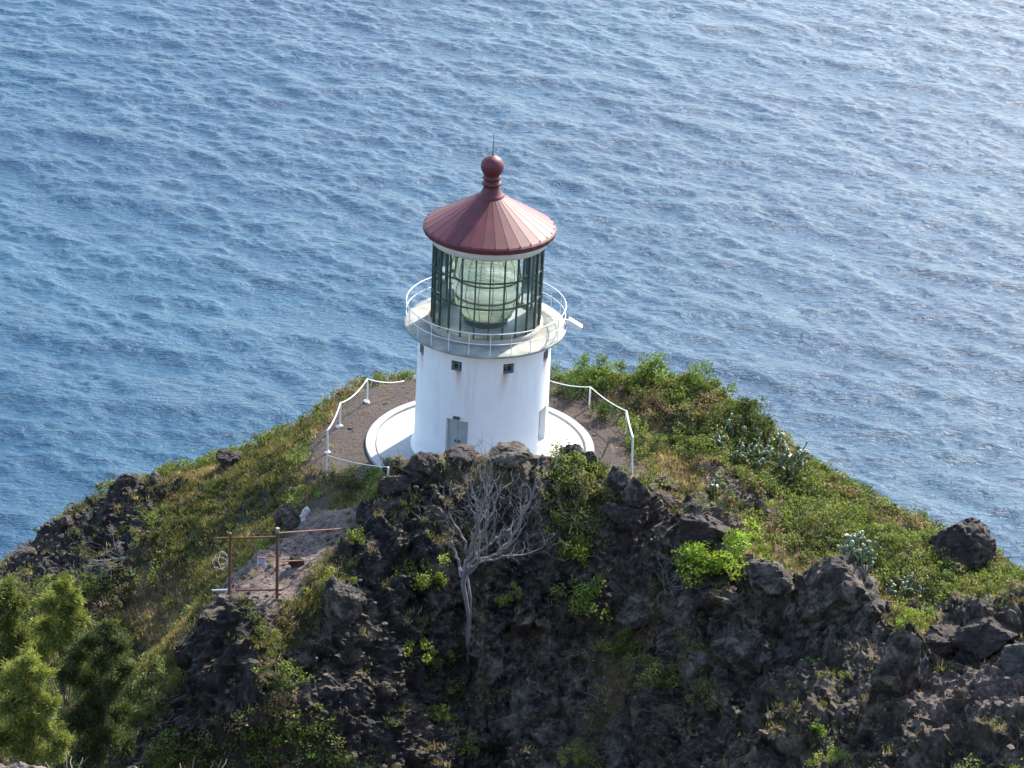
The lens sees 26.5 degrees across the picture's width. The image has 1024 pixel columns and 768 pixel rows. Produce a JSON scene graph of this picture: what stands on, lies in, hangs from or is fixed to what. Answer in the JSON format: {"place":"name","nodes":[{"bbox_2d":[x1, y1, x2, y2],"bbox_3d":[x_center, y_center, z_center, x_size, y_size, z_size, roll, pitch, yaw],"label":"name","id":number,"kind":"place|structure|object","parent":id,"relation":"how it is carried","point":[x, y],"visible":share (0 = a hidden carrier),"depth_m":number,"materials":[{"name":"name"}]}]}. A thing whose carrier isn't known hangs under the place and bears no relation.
{"place":"outdoors","nodes":[
{"label":"outdoors","id":0,"kind":"place"},
{"bbox_2d":[0,0,1023,570],"bbox_3d":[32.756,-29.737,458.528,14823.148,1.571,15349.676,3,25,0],"label":"sea","id":1,"kind":"structure","parent":0,"point":[804,218],"depth_m":473.06,"materials":[{"name":"liquid"}]},
{"bbox_2d":[0,379,1023,767],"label":"headland","id":2,"kind":"structure","parent":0,"point":[930,745],"depth_m":76.30,"materials":[{"name":"grey stone"}]},
{"bbox_2d":[0,569,34,763],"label":"feathery tree","id":3,"kind":"object","parent":2,"relation":"on","point":[14,633],"visible":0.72,"depth_m":73.79,"materials":[{"name":"green plant"}]},
{"bbox_2d":[0,761,45,767],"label":"rock","id":4,"kind":"object","parent":2,"relation":"on","point":[19,764],"visible":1,"depth_m":17.07,"materials":[{"name":"grey stone"}]},
{"bbox_2d":[45,752,88,767],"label":"dry twigs","id":5,"kind":"object","parent":4,"relation":"on","point":[70,762],"visible":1,"depth_m":17.07,"materials":[{"name":"grey wood"}]},
{"bbox_2d":[9,546,38,567],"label":"boulder","id":6,"kind":"object","parent":2,"relation":"on","point":[28,554],"visible":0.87,"depth_m":94.30,"materials":[{"name":"grey stone"}]},
{"bbox_2d":[0,643,75,767],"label":"feathery tree","id":7,"kind":"object","parent":2,"relation":"on","point":[27,724],"visible":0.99,"depth_m":65.84,"materials":[{"name":"green plant"}]},
{"bbox_2d":[14,570,94,767],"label":"feathery tree","id":8,"kind":"object","parent":2,"relation":"on","point":[70,613],"visible":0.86,"depth_m":72.58,"materials":[{"name":"green plant"}]},
{"bbox_2d":[52,514,75,529],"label":"boulder","id":9,"kind":"object","parent":2,"relation":"on","point":[66,521],"visible":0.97,"depth_m":94.48,"materials":[{"name":"grey stone"}]},
{"bbox_2d":[63,553,106,588],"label":"dead shrub","id":10,"kind":"object","parent":2,"relation":"on","point":[84,572],"visible":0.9,"depth_m":90.62,"materials":[{"name":"plant"}]},
{"bbox_2d":[50,612,141,767],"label":"feathery tree","id":11,"kind":"object","parent":2,"relation":"on","point":[89,712],"visible":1,"depth_m":70.25,"materials":[{"name":"green plant"}]},
{"bbox_2d":[60,525,145,578],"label":"dead shrub","id":12,"kind":"object","parent":2,"relation":"on","point":[113,558],"visible":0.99,"depth_m":90.47,"materials":[{"name":"grey wood"}]},
{"bbox_2d":[113,473,138,490],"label":"boulder","id":13,"kind":"object","parent":2,"relation":"on","point":[119,482],"visible":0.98,"depth_m":94.70,"materials":[{"name":"grey stone"}]},
{"bbox_2d":[149,470,160,484],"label":"boulder","id":14,"kind":"object","parent":2,"relation":"on","point":[152,478],"visible":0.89,"depth_m":94.86,"materials":[{"name":"grey stone"}]},
{"bbox_2d":[145,654,186,703],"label":"shrub","id":15,"kind":"object","parent":2,"relation":"on","point":[171,682],"visible":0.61,"depth_m":75.41,"materials":[{"name":"green plant"}]},
{"bbox_2d":[215,448,243,469],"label":"boulder","id":16,"kind":"object","parent":2,"relation":"on","point":[229,457],"visible":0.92,"depth_m":94.80,"materials":[{"name":"grey stone"}]},
{"bbox_2d":[249,622,282,643],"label":"shrub","id":17,"kind":"object","parent":2,"relation":"on","point":[277,636],"visible":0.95,"depth_m":73.07,"materials":[{"name":"green plant"}]},
{"bbox_2d":[212,527,345,598],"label":"gate","id":18,"kind":"structure","parent":2,"relation":"on","point":[276,589],"depth_m":74.97,"materials":[{"name":"metal"}]},
{"bbox_2d":[257,557,265,563],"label":"warning sign","id":19,"kind":"object","parent":18,"relation":"attached to","point":[261,560],"visible":1,"depth_m":74.78,"materials":[{"name":"white metal"}]},
{"bbox_2d":[273,504,299,536],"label":"boulder","id":20,"kind":"object","parent":2,"relation":"on","point":[285,514],"visible":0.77,"depth_m":82.65,"materials":[{"name":"grey stone"}]},
{"bbox_2d":[288,553,304,566],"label":"boulder","id":21,"kind":"object","parent":2,"relation":"on","point":[295,556],"visible":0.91,"depth_m":77.39,"materials":[{"name":"grey stone"}]},
{"bbox_2d":[299,506,309,522],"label":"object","id":22,"kind":"structure","parent":2,"relation":"on","point":[304,515],"depth_m":83.56,"materials":[{"name":"white"}]},
{"bbox_2d":[302,566,356,593],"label":"shrub","id":23,"kind":"object","parent":2,"relation":"on","point":[354,579],"visible":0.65,"depth_m":75.82,"materials":[{"name":"green plant"}]},
{"bbox_2d":[320,575,366,626],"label":"boulder","id":24,"kind":"object","parent":2,"relation":"on","point":[342,603],"visible":1,"depth_m":74.66,"materials":[{"name":"grey stone"}]},
{"bbox_2d":[346,525,365,545],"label":"shrub","id":25,"kind":"object","parent":2,"relation":"on","point":[354,538],"visible":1,"depth_m":77.96,"materials":[{"name":"green plant"}]},
{"bbox_2d":[326,455,388,476],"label":"railing","id":26,"kind":"object","parent":2,"relation":"on","point":[352,462],"visible":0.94,"depth_m":84.59,"materials":[{"name":"white metal"}]},
{"bbox_2d":[325,379,403,453],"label":"railing","id":27,"kind":"object","parent":2,"relation":"on","point":[366,401],"visible":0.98,"depth_m":91.06,"materials":[{"name":"white metal"}]},
{"bbox_2d":[365,482,379,500],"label":"shrub","id":28,"kind":"object","parent":2,"relation":"on","point":[374,491],"visible":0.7,"depth_m":79.86,"materials":[{"name":"green plant"}]},
{"bbox_2d":[377,475,411,497],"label":"boulder","id":29,"kind":"object","parent":2,"relation":"on","point":[396,486],"visible":1,"depth_m":79.24,"materials":[{"name":"grey stone"}]},
{"bbox_2d":[402,637,438,663],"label":"shrub","id":30,"kind":"object","parent":2,"relation":"on","point":[408,650],"visible":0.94,"depth_m":76.23,"materials":[{"name":"green plant"}]},
{"bbox_2d":[392,553,450,593],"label":"shrub","id":31,"kind":"object","parent":2,"relation":"on","point":[424,581],"visible":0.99,"depth_m":77.12,"materials":[{"name":"green plant"}]},
{"bbox_2d":[410,451,438,473],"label":"boulder","id":32,"kind":"object","parent":2,"relation":"on","point":[421,461],"visible":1,"depth_m":79.52,"materials":[{"name":"grey stone"}]},
{"bbox_2d":[421,702,459,731],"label":"shrub","id":33,"kind":"object","parent":2,"relation":"on","point":[445,715],"visible":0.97,"depth_m":76.07,"materials":[{"name":"green plant"}]},
{"bbox_2d":[423,649,466,674],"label":"shrub","id":34,"kind":"object","parent":2,"relation":"on","point":[448,654],"visible":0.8,"depth_m":77.13,"materials":[{"name":"green plant"}]},
{"bbox_2d":[444,674,467,696],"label":"shrub","id":35,"kind":"object","parent":2,"relation":"on","point":[451,690],"visible":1,"depth_m":77.21,"materials":[{"name":"green plant"}]},
{"bbox_2d":[444,444,475,466],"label":"boulder","id":36,"kind":"object","parent":2,"relation":"on","point":[466,450],"visible":0.94,"depth_m":79.76,"materials":[{"name":"grey stone"}]},
{"bbox_2d":[457,733,479,758],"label":"shrub","id":37,"kind":"object","parent":2,"relation":"on","point":[466,746],"visible":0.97,"depth_m":75.85,"materials":[{"name":"green plant"}]},
{"bbox_2d":[365,401,593,471],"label":"concrete apron","id":38,"kind":"object","parent":2,"relation":"on","point":[390,432],"visible":0.3,"depth_m":90.77,"materials":[{"name":"white concrete"}]},
{"bbox_2d":[404,136,581,457],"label":"lighthouse","id":39,"kind":"object","parent":38,"relation":"on","point":[484,331],"visible":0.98,"depth_m":86.05,"materials":[{"name":"white paint"}]},
{"bbox_2d":[420,343,423,355],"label":"window","id":40,"kind":"structure","parent":39,"relation":"in","point":[421,346],"depth_m":87.22,"materials":[{"name":"grey paint"}]},
{"bbox_2d":[444,418,467,451],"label":"door","id":41,"kind":"structure","parent":39,"relation":"in","point":[456,432],"depth_m":87.05,"materials":[{"name":"white paint"}]},
{"bbox_2d":[451,360,461,371],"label":"window","id":42,"kind":"structure","parent":39,"relation":"in","point":[455,365],"depth_m":85.91,"materials":[{"name":"black glass"}]},
{"bbox_2d":[503,363,513,373],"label":"window","id":43,"kind":"structure","parent":39,"relation":"in","point":[507,368],"depth_m":85.91,"materials":[{"name":"grey glass"}]},
{"bbox_2d":[538,406,545,444],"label":"window","id":44,"kind":"structure","parent":39,"relation":"in","point":[542,414],"depth_m":88.68,"materials":[{"name":"white paint"}]},
{"bbox_2d":[543,349,547,361],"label":"window","id":45,"kind":"structure","parent":39,"relation":"in","point":[545,356],"depth_m":87.21,"materials":[{"name":"grey paint"}]},
{"bbox_2d":[413,437,573,663],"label":"dead tree","id":46,"kind":"object","parent":2,"relation":"on","point":[466,570],"visible":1,"depth_m":75.10,"materials":[{"name":"grey wood"}]},
{"bbox_2d":[494,581,524,606],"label":"shrub","id":47,"kind":"object","parent":2,"relation":"on","point":[501,599],"visible":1,"depth_m":77.82,"materials":[{"name":"green plant"}]},
{"bbox_2d":[488,441,532,468],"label":"boulder","id":48,"kind":"object","parent":2,"relation":"on","point":[518,452],"visible":0.98,"depth_m":79.30,"materials":[{"name":"grey stone"}]},
{"bbox_2d":[0,366,1023,767],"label":"shrub thicket","id":49,"kind":"object","parent":2,"relation":"on","point":[886,524],"visible":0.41,"depth_m":86.16,"materials":[{"name":"green plant"}]},
{"bbox_2d":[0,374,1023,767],"bbox_3d":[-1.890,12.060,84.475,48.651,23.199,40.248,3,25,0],"label":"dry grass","id":50,"kind":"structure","parent":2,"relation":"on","point":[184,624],"depth_m":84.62,"materials":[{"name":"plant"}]},
{"bbox_2d":[0,377,1023,767],"bbox_3d":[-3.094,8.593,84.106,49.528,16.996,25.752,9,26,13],"label":"green grass","id":51,"kind":"structure","parent":2,"relation":"on","point":[213,579],"depth_m":83.73,"materials":[{"name":"green plant"}]},
{"bbox_2d":[1,380,1023,767],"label":"loose stones","id":52,"kind":"object","parent":2,"relation":"on","point":[671,692],"visible":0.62,"depth_m":75.96,"materials":[{"name":"grey stone"}]},
{"bbox_2d":[520,459,614,535],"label":"shrub","id":53,"kind":"object","parent":2,"relation":"on","point":[574,506],"visible":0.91,"depth_m":78.57,"materials":[{"name":"green plant"}]},
{"bbox_2d":[560,443,584,467],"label":"boulder","id":54,"kind":"object","parent":2,"relation":"on","point":[578,447],"visible":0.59,"depth_m":80.29,"materials":[{"name":"grey stone"}]},
{"bbox_2d":[554,530,591,568],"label":"shrub","id":55,"kind":"object","parent":2,"relation":"on","point":[567,552],"visible":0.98,"depth_m":78.23,"materials":[{"name":"green plant"}]},
{"bbox_2d":[549,361,608,399],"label":"shrub","id":56,"kind":"object","parent":2,"relation":"on","point":[578,380],"visible":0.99,"depth_m":94.25,"materials":[{"name":"green plant"}]},
{"bbox_2d":[556,738,602,767],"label":"shrub","id":57,"kind":"object","parent":2,"relation":"on","point":[577,759],"visible":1,"depth_m":74.44,"materials":[{"name":"green plant"}]},
{"bbox_2d":[566,674,610,699],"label":"dead shrub","id":58,"kind":"object","parent":2,"relation":"on","point":[591,694],"visible":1,"depth_m":76.56,"materials":[{"name":"brown plant"}]},
{"bbox_2d":[550,574,629,623],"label":"shrub","id":59,"kind":"object","parent":2,"relation":"on","point":[587,598],"visible":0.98,"depth_m":77.34,"materials":[{"name":"green plant"}]},
{"bbox_2d":[560,352,620,389],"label":"shrub","id":60,"kind":"object","parent":2,"relation":"on","point":[600,369],"visible":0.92,"depth_m":95.39,"materials":[{"name":"green plant"}]},
{"bbox_2d":[549,380,633,476],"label":"railing","id":61,"kind":"object","parent":2,"relation":"on","point":[626,414],"visible":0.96,"depth_m":91.37,"materials":[{"name":"white metal"}]},
{"bbox_2d":[584,451,603,478],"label":"boulder","id":62,"kind":"object","parent":2,"relation":"on","point":[590,455],"visible":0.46,"depth_m":80.61,"materials":[{"name":"grey stone"}]},
{"bbox_2d":[587,398,617,422],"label":"shrub","id":63,"kind":"object","parent":2,"relation":"on","point":[602,413],"visible":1,"depth_m":92.52,"materials":[{"name":"green plant"}]},
{"bbox_2d":[605,466,630,498],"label":"boulder","id":64,"kind":"object","parent":2,"relation":"on","point":[621,478],"visible":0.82,"depth_m":79.12,"materials":[{"name":"grey stone"}]},
{"bbox_2d":[596,626,641,662],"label":"shrub","id":65,"kind":"object","parent":2,"relation":"on","point":[618,643],"visible":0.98,"depth_m":76.91,"materials":[{"name":"green plant"}]},
{"bbox_2d":[601,502,641,526],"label":"boulder","id":66,"kind":"object","parent":2,"relation":"on","point":[620,515],"visible":1,"depth_m":78.37,"materials":[{"name":"grey stone"}]},
{"bbox_2d":[614,587,651,631],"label":"boulder","id":67,"kind":"object","parent":2,"relation":"on","point":[631,614],"visible":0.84,"depth_m":76.97,"materials":[{"name":"grey stone"}]},
{"bbox_2d":[620,475,650,508],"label":"boulder","id":68,"kind":"object","parent":2,"relation":"on","point":[635,493],"visible":1,"depth_m":78.31,"materials":[{"name":"grey stone"}]},
{"bbox_2d":[603,350,677,388],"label":"shrub","id":69,"kind":"object","parent":2,"relation":"on","point":[650,365],"visible":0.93,"depth_m":94.77,"materials":[{"name":"green plant"}]},
{"bbox_2d":[622,431,666,455],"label":"shrub","id":70,"kind":"object","parent":2,"relation":"on","point":[657,439],"visible":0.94,"depth_m":90.26,"materials":[{"name":"green plant"}]},
{"bbox_2d":[624,385,670,413],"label":"shrub","id":71,"kind":"object","parent":2,"relation":"on","point":[657,404],"visible":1,"depth_m":93.21,"materials":[{"name":"green plant"}]},
{"bbox_2d":[622,652,684,690],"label":"shrub","id":72,"kind":"object","parent":2,"relation":"on","point":[652,669],"visible":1,"depth_m":74.49,"materials":[{"name":"green plant"}]},
{"bbox_2d":[650,491,675,507],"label":"boulder","id":73,"kind":"object","parent":2,"relation":"on","point":[666,498],"visible":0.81,"depth_m":79.53,"materials":[{"name":"grey stone"}]},
{"bbox_2d":[653,477,678,491],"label":"boulder","id":74,"kind":"object","parent":2,"relation":"on","point":[670,487],"visible":0.76,"depth_m":87.09,"materials":[{"name":"grey stone"}]},
{"bbox_2d":[641,537,713,606],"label":"dead shrub","id":75,"kind":"object","parent":2,"relation":"on","point":[668,579],"visible":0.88,"depth_m":76.57,"materials":[{"name":"plant"}]},
{"bbox_2d":[675,611,706,628],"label":"shrub","id":76,"kind":"object","parent":2,"relation":"on","point":[700,618],"visible":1,"depth_m":75.65,"materials":[{"name":"green plant"}]},
{"bbox_2d":[668,358,737,403],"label":"shrub","id":77,"kind":"object","parent":2,"relation":"on","point":[693,376],"visible":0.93,"depth_m":94.40,"materials":[{"name":"green plant"}]},
{"bbox_2d":[679,513,732,546],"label":"boulder","id":78,"kind":"object","parent":2,"relation":"on","point":[700,528],"visible":0.89,"depth_m":76.84,"materials":[{"name":"grey stone"}]},
{"bbox_2d":[684,675,732,710],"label":"shrub","id":79,"kind":"object","parent":2,"relation":"on","point":[703,682],"visible":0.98,"depth_m":73.56,"materials":[{"name":"green plant"}]},
{"bbox_2d":[706,474,726,493],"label":"prickly pear cactus","id":80,"kind":"object","parent":2,"relation":"on","point":[714,479],"visible":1,"depth_m":86.71,"materials":[{"name":"green plant"}]},
{"bbox_2d":[670,516,774,588],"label":"shrub","id":81,"kind":"object","parent":2,"relation":"on","point":[703,557],"visible":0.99,"depth_m":75.85,"materials":[{"name":"green plant"}]},
{"bbox_2d":[699,395,780,438],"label":"shrub","id":82,"kind":"object","parent":2,"relation":"on","point":[748,406],"visible":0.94,"depth_m":91.90,"materials":[{"name":"green plant"}]},
{"bbox_2d":[710,628,786,678],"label":"boulder","id":83,"kind":"object","parent":2,"relation":"on","point":[749,654],"visible":0.96,"depth_m":73.89,"materials":[{"name":"grey stone"}]},
{"bbox_2d":[738,531,764,546],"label":"shrub","id":84,"kind":"object","parent":2,"relation":"on","point":[759,537],"visible":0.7,"depth_m":76.87,"materials":[{"name":"green plant"}]},
{"bbox_2d":[709,413,809,477],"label":"prickly pear cactus","id":85,"kind":"object","parent":2,"relation":"on","point":[787,457],"visible":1,"depth_m":90.12,"materials":[{"name":"green plant"}]},
{"bbox_2d":[744,559,795,598],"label":"boulder","id":86,"kind":"object","parent":2,"relation":"on","point":[767,579],"visible":1,"depth_m":74.52,"materials":[{"name":"grey stone"}]},
{"bbox_2d":[805,655,826,664],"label":"shrub","id":87,"kind":"object","parent":2,"relation":"on","point":[817,661],"visible":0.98,"depth_m":73.11,"materials":[{"name":"green plant"}]},
{"bbox_2d":[808,722,829,736],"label":"shrub","id":88,"kind":"object","parent":2,"relation":"on","point":[814,726],"visible":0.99,"depth_m":69.81,"materials":[{"name":"green plant"}]},
{"bbox_2d":[804,744,855,767],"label":"shrub","id":89,"kind":"object","parent":2,"relation":"on","point":[832,755],"visible":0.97,"depth_m":68.17,"materials":[{"name":"green plant"}]},
{"bbox_2d":[793,554,885,638],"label":"boulder","id":90,"kind":"object","parent":2,"relation":"on","point":[841,589],"visible":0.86,"depth_m":73.79,"materials":[{"name":"grey stone"}]},
{"bbox_2d":[831,671,849,681],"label":"shrub","id":91,"kind":"object","parent":2,"relation":"on","point":[841,676],"visible":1,"depth_m":71.27,"materials":[{"name":"green plant"}]},
{"bbox_2d":[837,530,877,571],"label":"prickly pear cactus","id":92,"kind":"object","parent":2,"relation":"on","point":[850,549],"visible":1,"depth_m":74.37,"materials":[{"name":"green plant"}]},
{"bbox_2d":[850,604,886,635],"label":"boulder","id":93,"kind":"object","parent":2,"relation":"on","point":[866,616],"visible":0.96,"depth_m":73.42,"materials":[{"name":"grey stone"}]},
{"bbox_2d":[869,630,921,702],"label":"boulder","id":94,"kind":"object","parent":2,"relation":"on","point":[895,673],"visible":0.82,"depth_m":68.81,"materials":[{"name":"grey stone"}]},
{"bbox_2d":[885,573,928,602],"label":"prickly pear cactus","id":95,"kind":"object","parent":2,"relation":"on","point":[906,585],"visible":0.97,"depth_m":80.99,"materials":[{"name":"green plant"}]},
{"bbox_2d":[893,596,937,631],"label":"shrub","id":96,"kind":"object","parent":2,"relation":"on","point":[910,614],"visible":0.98,"depth_m":72.82,"materials":[{"name":"green plant"}]},
{"bbox_2d":[924,624,962,657],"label":"boulder","id":97,"kind":"object","parent":2,"relation":"on","point":[936,638],"visible":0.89,"depth_m":70.32,"materials":[{"name":"grey stone"}]},
{"bbox_2d":[928,517,996,574],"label":"boulder","id":98,"kind":"object","parent":2,"relation":"on","point":[969,541],"visible":0.66,"depth_m":83.74,"materials":[{"name":"grey stone"}]},
{"bbox_2d":[949,613,1018,660],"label":"boulder","id":99,"kind":"object","parent":2,"relation":"on","point":[980,638],"visible":1,"depth_m":69.77,"materials":[{"name":"grey stone"}]},
{"bbox_2d":[1000,642,1023,675],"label":"boulder","id":100,"kind":"object","parent":2,"relation":"on","point":[1012,658],"visible":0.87,"depth_m":68.07,"materials":[{"name":"grey stone"}]},
{"bbox_3d":[-2.948,3.786,17.078,0.686,1.986,0.634,3,26,0],"label":"rock","id":101,"kind":"object","parent":2,"relation":"on","visible":0},
{"bbox_2d":[179,756,226,767],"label":"dry twigs","id":102,"kind":"object","parent":101,"relation":"on","point":[210,767],"visible":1,"depth_m":16.85,"materials":[{"name":"plant"}]}
]}

